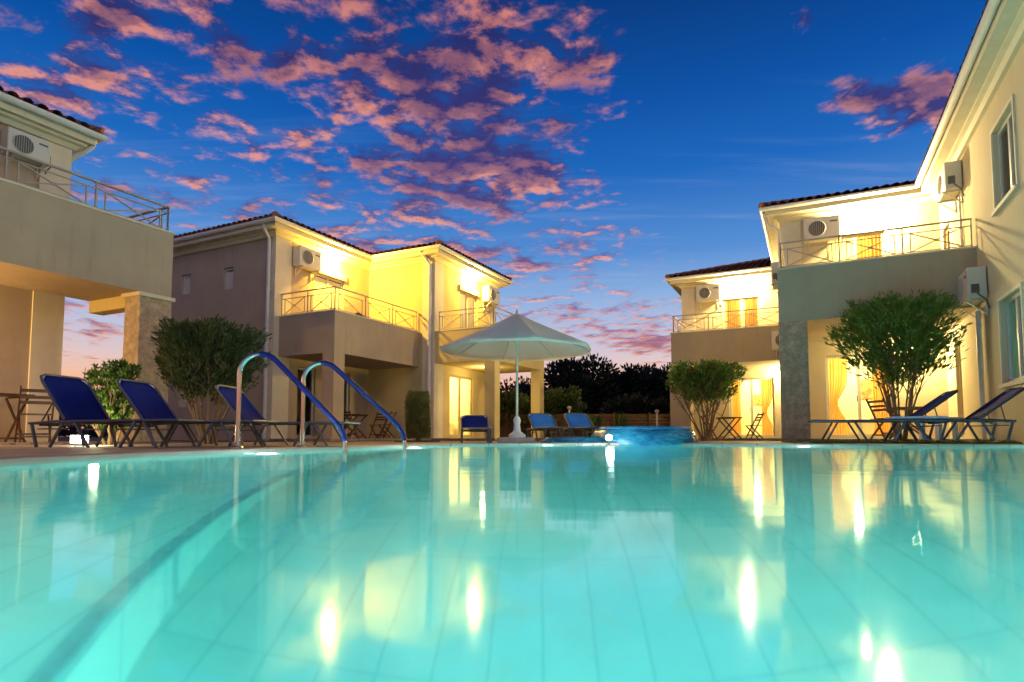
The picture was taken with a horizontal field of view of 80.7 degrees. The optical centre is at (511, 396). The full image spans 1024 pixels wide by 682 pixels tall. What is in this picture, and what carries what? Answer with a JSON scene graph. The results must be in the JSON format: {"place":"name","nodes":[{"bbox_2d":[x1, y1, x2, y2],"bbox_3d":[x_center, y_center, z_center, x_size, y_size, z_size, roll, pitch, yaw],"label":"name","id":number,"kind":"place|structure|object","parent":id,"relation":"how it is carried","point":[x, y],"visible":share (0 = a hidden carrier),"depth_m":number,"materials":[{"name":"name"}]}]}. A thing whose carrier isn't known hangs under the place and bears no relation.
{"place":"outdoors","nodes":[
{"label":"outdoors","id":0,"kind":"place"},
{"bbox_2d":[0,441,809,454],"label":"pool deck","id":1,"kind":"structure","parent":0,"point":[29,449],"depth_m":7.14,"materials":[{"name":"stone"}]},
{"bbox_2d":[14,386,53,442],"bbox_3d":[-7.115,0.281,9.002,0.424,0.837,0.468,4,-5,-44],"label":"folding chair","id":2,"kind":"object","parent":1,"relation":"on","point":[31,402],"visible":0.82,"depth_m":8.91,"materials":[{"name":"brown wood"}]},
{"bbox_2d":[69,435,89,445],"bbox_3d":[-5.399,0.550,7.528,0.200,0.140,0.125,3,-5,-34],"label":"garden floodlight","id":3,"kind":"object","parent":1,"relation":"on","point":[75,440],"visible":0.84,"depth_m":7.47,"materials":[{"name":"white"}]},
{"bbox_2d":[82,357,144,444],"bbox_3d":[-5.757,0.059,8.656,0.848,1.288,0.842,0,-4,0],"label":"garden shrub","id":4,"kind":"object","parent":1,"relation":"on","point":[112,372],"visible":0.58,"depth_m":8.52,"materials":[{"name":"green plant"}]},
{"bbox_2d":[28,373,203,447],"bbox_3d":[-4.294,0.159,6.668,1.726,0.805,0.649,0,-4,7],"label":"sun lounger","id":5,"kind":"object","parent":1,"relation":"on","point":[77,403],"visible":0.93,"depth_m":6.64,"materials":[{"name":"fabric"}]},
{"bbox_2d":[108,378,277,446],"bbox_3d":[-3.692,0.195,7.059,1.726,0.787,0.649,0,-4,6],"label":"sun lounger","id":6,"kind":"object","parent":1,"relation":"on","point":[146,400],"visible":0.83,"depth_m":7.04,"materials":[{"name":"fabric"}]},
{"bbox_2d":[150,313,271,443],"bbox_3d":[-4.831,-0.254,9.698,1.862,2.046,1.871,0,-4,0],"label":"oleander tree","id":7,"kind":"object","parent":1,"relation":"on","point":[219,351],"visible":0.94,"depth_m":9.26,"materials":[{"name":"green plant"}]},
{"bbox_2d":[209,384,359,445],"bbox_3d":[-2.871,0.245,7.716,1.726,0.774,0.649,0,-4,5],"label":"sun lounger","id":8,"kind":"object","parent":1,"relation":"on","point":[249,410],"visible":0.73,"depth_m":7.72,"materials":[{"name":"fabric"}]},
{"bbox_2d":[394,440,439,441],"bbox_3d":[-2.063,0.980,13.164,1.000,0.030,1.000,0,-4,0],"label":"planting bed","id":9,"kind":"object","parent":1,"relation":"on","point":[418,440],"visible":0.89,"depth_m":13.10,"materials":[{"name":"soil"}]},
{"bbox_2d":[404,390,430,439],"bbox_3d":[-2.065,0.423,13.201,0.616,1.146,0.611,0,-4,0],"label":"columnar shrub","id":10,"kind":"object","parent":9,"relation":"on","point":[417,412],"visible":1,"depth_m":13.02,"materials":[{"name":"green plant"}]},
{"bbox_2d":[460,415,491,442],"bbox_3d":[-0.709,0.619,11.721,0.569,0.558,1.496,0,-4,-6],"label":"sun lounger","id":11,"kind":"object","parent":1,"relation":"on","point":[474,423],"visible":0.99,"depth_m":12.20,"materials":[{"name":"fabric"}]},
{"bbox_2d":[0,443,1023,465],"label":"pool coping","id":12,"kind":"object","parent":1,"relation":"on","point":[34,458],"visible":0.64,"depth_m":5.96,"materials":[{"name":"beige stone"}]},
{"bbox_2d":[231,351,347,450],"bbox_3d":[-2.259,0.535,6.140,1.135,1.986,0.120,1,-4,-9],"label":"pool handrail","id":13,"kind":"object","parent":12,"relation":"on","point":[304,390],"visible":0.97,"depth_m":6.15,"materials":[{"name":"metal"}]},
{"bbox_2d":[296,360,406,449],"bbox_3d":[-1.819,0.584,6.883,1.223,1.986,0.120,1,-4,-11],"label":"pool handrail","id":14,"kind":"object","parent":12,"relation":"on","point":[365,395],"visible":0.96,"depth_m":6.89,"materials":[{"name":"metal"}]},
{"bbox_2d":[440,309,590,442],"bbox_3d":[0.100,-0.417,12.054,3.041,2.670,3.041,0,-4,0],"label":"parasol","id":15,"kind":"object","parent":1,"relation":"on","point":[516,336],"visible":1,"depth_m":12.03,"materials":[{"name":"fabric"}]},
{"bbox_2d":[526,413,574,441],"bbox_3d":[0.803,0.647,12.707,0.589,0.632,1.446,1,-4,-17],"label":"sun lounger","id":16,"kind":"object","parent":1,"relation":"on","point":[544,422],"visible":0.96,"depth_m":13.13,"materials":[{"name":"fabric"}]},
{"bbox_2d":[562,413,599,435],"bbox_3d":[1.603,0.648,12.807,0.589,0.644,1.446,1,-4,-17],"label":"sun lounger","id":17,"kind":"object","parent":1,"relation":"on","point":[582,422],"visible":0.85,"depth_m":13.27,"materials":[{"name":"fabric"}]},
{"bbox_2d":[540,426,698,444],"bbox_3d":[2.067,1.129,11.510,3.074,1.113,1.697,0,-4,0],"label":"hot tub","id":18,"kind":"object","parent":1,"relation":"on","point":[650,435],"visible":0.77,"depth_m":10.91,"materials":[{"name":"tile"}]},
{"bbox_2d":[606,435,611,444],"bbox_3d":[1.720,0.780,10.692,0.120,0.200,0.120,0,-4,0],"label":"spa lamp","id":19,"kind":"object","parent":18,"relation":"in","point":[608,437],"visible":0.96,"depth_m":10.66,"materials":[{"name":"metal"}]},
{"bbox_2d":[665,357,747,440],"bbox_3d":[4.911,0.089,15.268,2.148,2.103,1.650,0,-4,0],"label":"oleander tree","id":20,"kind":"object","parent":1,"relation":"on","point":[712,379],"visible":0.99,"depth_m":14.96,"materials":[{"name":"green plant"}]},
{"bbox_2d":[58,436,778,442],"bbox_3d":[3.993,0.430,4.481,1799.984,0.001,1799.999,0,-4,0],"label":"ground","id":21,"kind":"structure","parent":0,"point":[62,438],"depth_m":19.22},
{"bbox_2d":[58,401,116,437],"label":"distant woods","id":22,"kind":"object","parent":21,"relation":"on","point":[74,431],"depth_m":46.17,"materials":[{"name":"green plant"}]},
{"bbox_2d":[0,85,181,444],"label":"villa","id":23,"kind":"object","parent":21,"relation":"on","point":[58,245],"visible":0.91,"depth_m":10.13,"materials":[{"name":"beige paint"}]},
{"bbox_2d":[0,393,34,441],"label":"folding table","id":24,"kind":"object","parent":23,"relation":"on","point":[11,396],"visible":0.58,"depth_m":9.18,"materials":[{"name":"brown wood"}]},
{"bbox_2d":[1,126,50,179],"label":"air conditioner","id":25,"kind":"object","parent":23,"relation":"attached to","point":[19,141],"visible":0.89,"depth_m":10.09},
{"bbox_2d":[167,211,543,440],"bbox_3d":[-5.620,-2.194,20.673,11.635,7.358,9.086,-2,-4,26],"label":"villa","id":26,"kind":"object","parent":21,"relation":"on","point":[417,306],"visible":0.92,"depth_m":18.28,"materials":[{"name":"yellow paint"}]},
{"bbox_2d":[178,389,185,406],"bbox_3d":[-9.958,0.010,18.335,0.444,0.644,0.070,-2,-4,26],"label":"window","id":27,"kind":"structure","parent":26,"relation":"in","point":[181,403],"depth_m":18.36,"materials":[{"name":"grey glass"}]},
{"bbox_2d":[182,275,190,294],"bbox_3d":[-9.958,-3.417,18.562,0.444,0.614,0.070,-2,-4,26],"label":"window","id":28,"kind":"structure","parent":26,"relation":"in","point":[186,279],"depth_m":18.58,"materials":[{"name":"grey glass"}]},
{"bbox_2d":[224,268,233,289],"bbox_3d":[-8.258,-3.438,17.715,0.444,0.644,0.070,-2,-4,26],"label":"window","id":29,"kind":"structure","parent":26,"relation":"in","point":[228,275],"depth_m":17.73,"materials":[{"name":"grey glass"}]},
{"bbox_2d":[296,367,313,436],"bbox_3d":[-6.111,0.183,17.689,0.070,2.014,0.694,-2,-4,26],"label":"door","id":30,"kind":"structure","parent":26,"relation":"in","point":[312,370],"depth_m":17.94,"materials":[{"name":"white glass"}]},
{"bbox_2d":[293,245,320,281],"bbox_3d":[-5.954,-3.859,17.652,0.366,0.880,0.934,-2,-4,26],"label":"air conditioner","id":31,"kind":"object","parent":26,"relation":"attached to","point":[306,258],"visible":1,"depth_m":17.44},
{"bbox_2d":[313,273,342,311],"bbox_3d":[-5.733,-2.551,18.636,0.070,2.294,1.294,-2,-4,26],"label":"door","id":32,"kind":"structure","parent":26,"relation":"in","point":[318,282],"depth_m":18.61,"materials":[{"name":"yellow glass"}]},
{"bbox_2d":[345,374,348,433],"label":"door","id":33,"kind":"structure","parent":26,"relation":"in","point":[346,383],"depth_m":19.31,"materials":[{"name":"white glass"}]},
{"bbox_2d":[344,410,357,438],"bbox_3d":[-4.577,0.790,16.797,0.404,0.794,0.445,-1,-4,19],"label":"folding chair","id":34,"kind":"object","parent":26,"relation":"on","point":[354,425],"visible":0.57,"depth_m":16.69,"materials":[{"name":"brown wood"}]},
{"bbox_2d":[344,414,367,437],"bbox_3d":[-4.641,0.876,17.467,0.710,0.714,0.720,-1,-4,9],"label":"folding table","id":35,"kind":"object","parent":26,"relation":"on","point":[357,415],"visible":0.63,"depth_m":17.65,"materials":[{"name":"brown wood"}]},
{"bbox_2d":[369,412,388,437],"bbox_3d":[-4.045,0.882,18.321,0.412,0.811,0.454,-2,-4,22],"label":"folding chair","id":36,"kind":"object","parent":26,"relation":"on","point":[375,434],"visible":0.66,"depth_m":18.37,"materials":[{"name":"brown wood"}]},
{"bbox_2d":[377,411,396,437],"bbox_3d":[-3.692,0.851,17.845,0.454,0.811,0.412,-1,-4,11],"label":"folding chair","id":37,"kind":"object","parent":26,"relation":"on","point":[384,424],"visible":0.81,"depth_m":17.70,"materials":[{"name":"brown wood"}]},
{"bbox_2d":[450,375,470,436],"bbox_3d":[-1.780,0.351,20.453,0.095,2.044,1.494,-2,-4,26],"label":"door","id":38,"kind":"structure","parent":26,"relation":"in","point":[459,378],"depth_m":20.47,"materials":[{"name":"white glass"}]},
{"bbox_2d":[460,291,475,327],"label":"door","id":39,"kind":"structure","parent":26,"relation":"in","point":[466,295],"depth_m":21.11,"materials":[{"name":"white glass"}]},
{"bbox_2d":[482,285,499,312],"bbox_3d":[-0.740,-3.541,22.137,0.366,0.880,0.934,-2,-4,26],"label":"air conditioner","id":40,"kind":"object","parent":26,"relation":"attached to","point":[491,295],"visible":0.98,"depth_m":21.84,"materials":[{"name":"white metal"}]},
{"bbox_2d":[500,387,530,436],"bbox_3d":[0.034,0.712,23.969,2.414,2.256,2.700,0,-4,0],"label":"garden tree","id":41,"kind":"object","parent":21,"relation":"on","point":[508,402],"visible":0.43,"depth_m":23.28,"materials":[{"name":"green plant"}]},
{"bbox_2d":[500,376,530,399],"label":"garden tree","id":42,"kind":"object","parent":21,"relation":"on","point":[523,387],"visible":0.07,"depth_m":41.10,"materials":[{"name":"green plant"}]},
{"bbox_2d":[544,385,587,437],"bbox_3d":[1.722,0.678,23.880,2.379,2.399,2.498,-3,-5,36],"label":"garden tree","id":43,"kind":"object","parent":21,"relation":"on","point":[559,400],"visible":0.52,"depth_m":23.29,"materials":[{"name":"green plant"}]},
{"bbox_2d":[544,353,626,434],"bbox_3d":[3.379,0.004,29.712,4.765,4.693,4.878,0,-4,0],"label":"garden tree","id":44,"kind":"object","parent":21,"relation":"on","point":[585,379],"visible":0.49,"depth_m":29.39,"materials":[{"name":"green plant"}]},
{"bbox_2d":[500,413,670,436],"bbox_3d":[2.522,1.134,22.951,8.240,1.020,0.072,0,-4,0],"label":"wooden fence","id":45,"kind":"object","parent":21,"relation":"on","point":[648,416],"visible":0.14,"depth_m":22.97,"materials":[{"name":"brown wood"}]},
{"bbox_2d":[589,413,601,431],"bbox_3d":[2.842,1.024,20.474,0.501,0.910,0.498,0,-4,0],"label":"garden plant","id":46,"kind":"object","parent":21,"relation":"on","point":[596,421],"visible":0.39,"depth_m":20.37,"materials":[{"name":"green plant"}]},
{"bbox_2d":[614,413,627,426],"bbox_3d":[3.801,1.018,20.980,0.488,0.990,0.505,0,-4,0],"label":"garden plant","id":47,"kind":"object","parent":21,"relation":"on","point":[618,421],"visible":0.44,"depth_m":20.90,"materials":[{"name":"green plant"}]},
{"bbox_2d":[599,391,653,420],"bbox_3d":[4.963,0.850,25.731,2.743,2.199,3.356,0,-4,0],"label":"garden tree","id":48,"kind":"object","parent":21,"relation":"on","point":[627,404],"visible":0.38,"depth_m":25.17,"materials":[{"name":"green plant"}]},
{"bbox_2d":[599,362,669,402],"bbox_3d":[5.718,0.356,30.911,4.244,4.122,4.703,1,-4,-16],"label":"garden tree","id":49,"kind":"object","parent":21,"relation":"on","point":[634,379],"visible":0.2,"depth_m":29.93,"materials":[{"name":"green plant"}]},
{"bbox_2d":[631,396,669,420],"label":"garden tree","id":50,"kind":"object","parent":21,"relation":"on","point":[662,407],"visible":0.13,"depth_m":24.64,"materials":[{"name":"green plant"}]},
{"bbox_2d":[637,362,669,398],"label":"garden tree","id":51,"kind":"object","parent":21,"relation":"on","point":[663,373],"visible":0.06,"depth_m":31.23,"materials":[{"name":"green plant"}]},
{"bbox_2d":[655,410,658,425],"bbox_3d":[5.050,0.988,20.981,0.180,1.050,0.171,0,-4,0],"label":"garden post","id":52,"kind":"object","parent":21,"relation":"on","point":[656,411],"visible":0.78,"depth_m":20.96,"materials":[{"name":"white metal"}]},
{"bbox_2d":[661,363,669,369],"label":"garden tree","id":53,"kind":"object","parent":21,"relation":"on","point":[667,367],"depth_m":37.40,"materials":[{"name":"green plant"}]},
{"bbox_2d":[700,415,717,438],"bbox_3d":[6.354,0.996,19.477,0.436,0.777,0.396,0,-4,0],"label":"folding chair","id":54,"kind":"object","parent":21,"relation":"on","point":[705,425],"visible":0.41,"depth_m":19.49,"materials":[{"name":"brown wood"}]},
{"bbox_2d":[665,257,781,439],"bbox_3d":[10.332,-2.021,23.546,7.321,7.395,9.671,-2,-4,26],"label":"villa","id":55,"kind":"object","parent":21,"relation":"on","point":[740,325],"visible":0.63,"depth_m":21.60,"materials":[{"name":"paint"}]},
{"bbox_2d":[696,284,722,310],"bbox_3d":[7.302,-3.654,22.243,0.934,0.880,0.366,-2,-4,26],"label":"air conditioner","id":56,"kind":"object","parent":55,"relation":"attached to","point":[708,293],"visible":1,"depth_m":22.15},
{"bbox_2d":[716,417,742,438],"bbox_3d":[7.045,1.036,19.574,0.650,0.713,0.660,0,-4,0],"label":"folding table","id":57,"kind":"object","parent":55,"relation":"on","point":[724,418],"visible":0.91,"depth_m":19.34,"materials":[{"name":"brown wood"}]},
{"bbox_2d":[723,296,759,328],"bbox_3d":[8.362,-2.456,21.944,1.244,2.244,0.070,-2,-4,26],"label":"door","id":58,"kind":"structure","parent":55,"relation":"in","point":[741,312],"depth_m":21.97,"materials":[{"name":"white glass"}]},
{"bbox_2d":[729,378,774,436],"bbox_3d":[8.602,0.404,21.620,1.494,2.094,0.095,-2,-4,26],"label":"door","id":59,"kind":"structure","parent":55,"relation":"in","point":[751,382],"depth_m":21.59,"materials":[{"name":"white glass"}]},
{"bbox_2d":[745,412,763,437],"bbox_3d":[7.879,0.960,19.579,0.482,0.863,0.436,0,-4,0],"label":"folding chair","id":60,"kind":"object","parent":55,"relation":"on","point":[756,419],"visible":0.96,"depth_m":19.42,"materials":[{"name":"brown wood"}]},
{"bbox_2d":[771,331,778,358],"bbox_3d":[8.681,-1.618,18.951,0.934,0.880,0.366,-2,-4,26],"label":"air conditioner","id":61,"kind":"object","parent":55,"relation":"attached to","point":[775,340],"visible":0.38,"depth_m":19.00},
{"bbox_2d":[758,0,1023,443],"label":"villa","id":62,"kind":"object","parent":21,"relation":"on","point":[902,238],"visible":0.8,"depth_m":12.38,"materials":[{"name":"paint"}]},
{"bbox_2d":[770,262,777,292],"bbox_3d":[7.375,-3.216,16.767,0.366,0.880,0.934,-2,-4,26],"label":"air conditioner","id":63,"kind":"object","parent":62,"relation":"attached to","point":[774,279],"visible":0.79,"depth_m":16.48,"materials":[{"name":"white metal"}]},
{"bbox_2d":[804,215,843,253],"bbox_3d":[8.100,-4.192,15.652,0.934,0.880,0.366,-2,-4,26],"label":"air conditioner","id":64,"kind":"object","parent":62,"relation":"attached to","point":[826,226],"visible":0.94,"depth_m":15.57,"materials":[{"name":"white metal"}]},
{"bbox_2d":[826,231,884,262],"bbox_3d":[8.854,-2.959,15.504,1.294,2.394,0.070,-2,-4,26],"label":"door","id":65,"kind":"structure","parent":62,"relation":"in","point":[854,237],"depth_m":15.52,"materials":[{"name":"white glass"}]},
{"bbox_2d":[825,354,893,436],"bbox_3d":[8.815,-0.015,15.313,1.464,2.094,0.095,-2,-4,26],"label":"door","id":66,"kind":"structure","parent":62,"relation":"in","point":[826,357],"depth_m":15.35,"materials":[{"name":"white glass"}]},
{"bbox_2d":[866,398,895,438],"bbox_3d":[7.522,0.462,12.189,0.468,0.837,0.424,1,-4,-14],"label":"folding chair","id":67,"kind":"object","parent":62,"relation":"on","point":[874,416],"visible":0.45,"depth_m":12.28,"materials":[{"name":"brown wood"}]},
{"bbox_2d":[883,406,931,438],"bbox_3d":[8.345,0.573,12.742,0.790,0.675,0.800,-2,-4,26],"label":"folding table","id":68,"kind":"object","parent":62,"relation":"on","point":[911,424],"visible":0.3,"depth_m":12.57,"materials":[{"name":"brown wood"}]},
{"bbox_2d":[946,227,949,247],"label":"door","id":69,"kind":"structure","parent":62,"relation":"in","point":[947,231],"depth_m":14.25,"materials":[{"name":"white glass"}]},
{"bbox_2d":[936,160,964,212],"bbox_3d":[9.258,-4.403,12.769,0.366,0.880,0.934,-2,-4,26],"label":"air conditioner","id":70,"kind":"object","parent":62,"relation":"attached to","point":[949,182],"visible":1,"depth_m":12.49,"materials":[{"name":"white metal"}]},
{"bbox_2d":[958,339,964,436],"bbox_3d":[9.929,-0.205,13.216,0.070,2.194,0.594,-2,-4,26],"label":"door","id":71,"kind":"structure","parent":62,"relation":"in","point":[959,348],"depth_m":13.45,"materials":[{"name":"white glass"}]},
{"bbox_2d":[957,266,989,317],"bbox_3d":[8.598,-1.897,11.275,0.366,0.880,0.934,-2,-4,26],"label":"air conditioner","id":72,"kind":"object","parent":62,"relation":"attached to","point":[972,286],"visible":0.94,"depth_m":10.98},
{"bbox_2d":[991,110,1019,216],"bbox_3d":[8.021,-3.830,9.762,0.195,1.417,1.340,-2,-4,26],"label":"window","id":73,"kind":"structure","parent":62,"relation":"in","point":[1005,197],"depth_m":9.89,"materials":[{"name":"white glass"}]},
{"bbox_2d":[999,292,1023,388],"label":"window","id":74,"kind":"structure","parent":62,"relation":"in","point":[1013,381],"depth_m":9.89,"materials":[{"name":"white glass"}]},
{"bbox_2d":[0,0,985,435],"label":"sky","id":75,"kind":"structure","parent":0,"point":[587,154],"materials":[{"name":"blue"}]},
{"bbox_2d":[0,445,1023,681],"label":"pool water","id":76,"kind":"structure","parent":0,"point":[602,563],"depth_m":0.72,"materials":[{"name":"teal liquid"}]},
{"bbox_2d":[579,419,591,436],"bbox_3d":[2.457,1.099,20.176,0.503,0.722,0.500,0,-4,0],"label":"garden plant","id":77,"kind":"object","parent":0,"point":[581,434],"visible":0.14,"depth_m":20.09,"materials":[{"name":"green plant"}]},
{"bbox_2d":[763,439,1021,443],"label":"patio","id":78,"kind":"structure","parent":0,"point":[931,442],"depth_m":9.63,"materials":[{"name":"stone"}]},
{"bbox_2d":[807,389,957,440],"bbox_3d":[5.904,0.323,9.695,2.033,0.784,0.660,-1,-4,20],"label":"sun lounger","id":79,"kind":"object","parent":78,"relation":"on","point":[933,404],"visible":0.77,"depth_m":9.56,"materials":[{"name":"blue fabric"}]},
{"bbox_2d":[767,438,1019,441],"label":"grass","id":80,"kind":"structure","parent":78,"relation":"on","point":[861,440],"depth_m":9.92,"materials":[{"name":"green plant"}]},
{"bbox_2d":[823,288,973,439],"bbox_3d":[7.360,-0.575,11.435,2.536,2.815,2.361,0,-4,0],"label":"oleander tree","id":81,"kind":"object","parent":78,"relation":"on","point":[877,325],"visible":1,"depth_m":11.22,"materials":[{"name":"green plant"}]},
{"bbox_2d":[919,417,962,440],"bbox_3d":[7.450,0.570,10.535,0.500,0.401,0.500,1,-4,-11],"label":"side table","id":82,"kind":"object","parent":78,"relation":"on","point":[938,432],"visible":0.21,"depth_m":10.37,"materials":[{"name":"white plastic"}]},
{"bbox_2d":[874,386,1023,440],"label":"sun lounger","id":83,"kind":"object","parent":78,"relation":"on","point":[991,406],"visible":0.95,"depth_m":9.08,"materials":[{"name":"blue fabric"}]},
{"bbox_2d":[885,416,947,418],"bbox_3d":[6.285,0.339,9.402,0.720,0.045,0.560,-1,-4,20],"label":"towel","id":84,"kind":"object","parent":83,"relation":"on","point":[919,417],"visible":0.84,"depth_m":9.15,"materials":[{"name":"fabric"}]}
]}

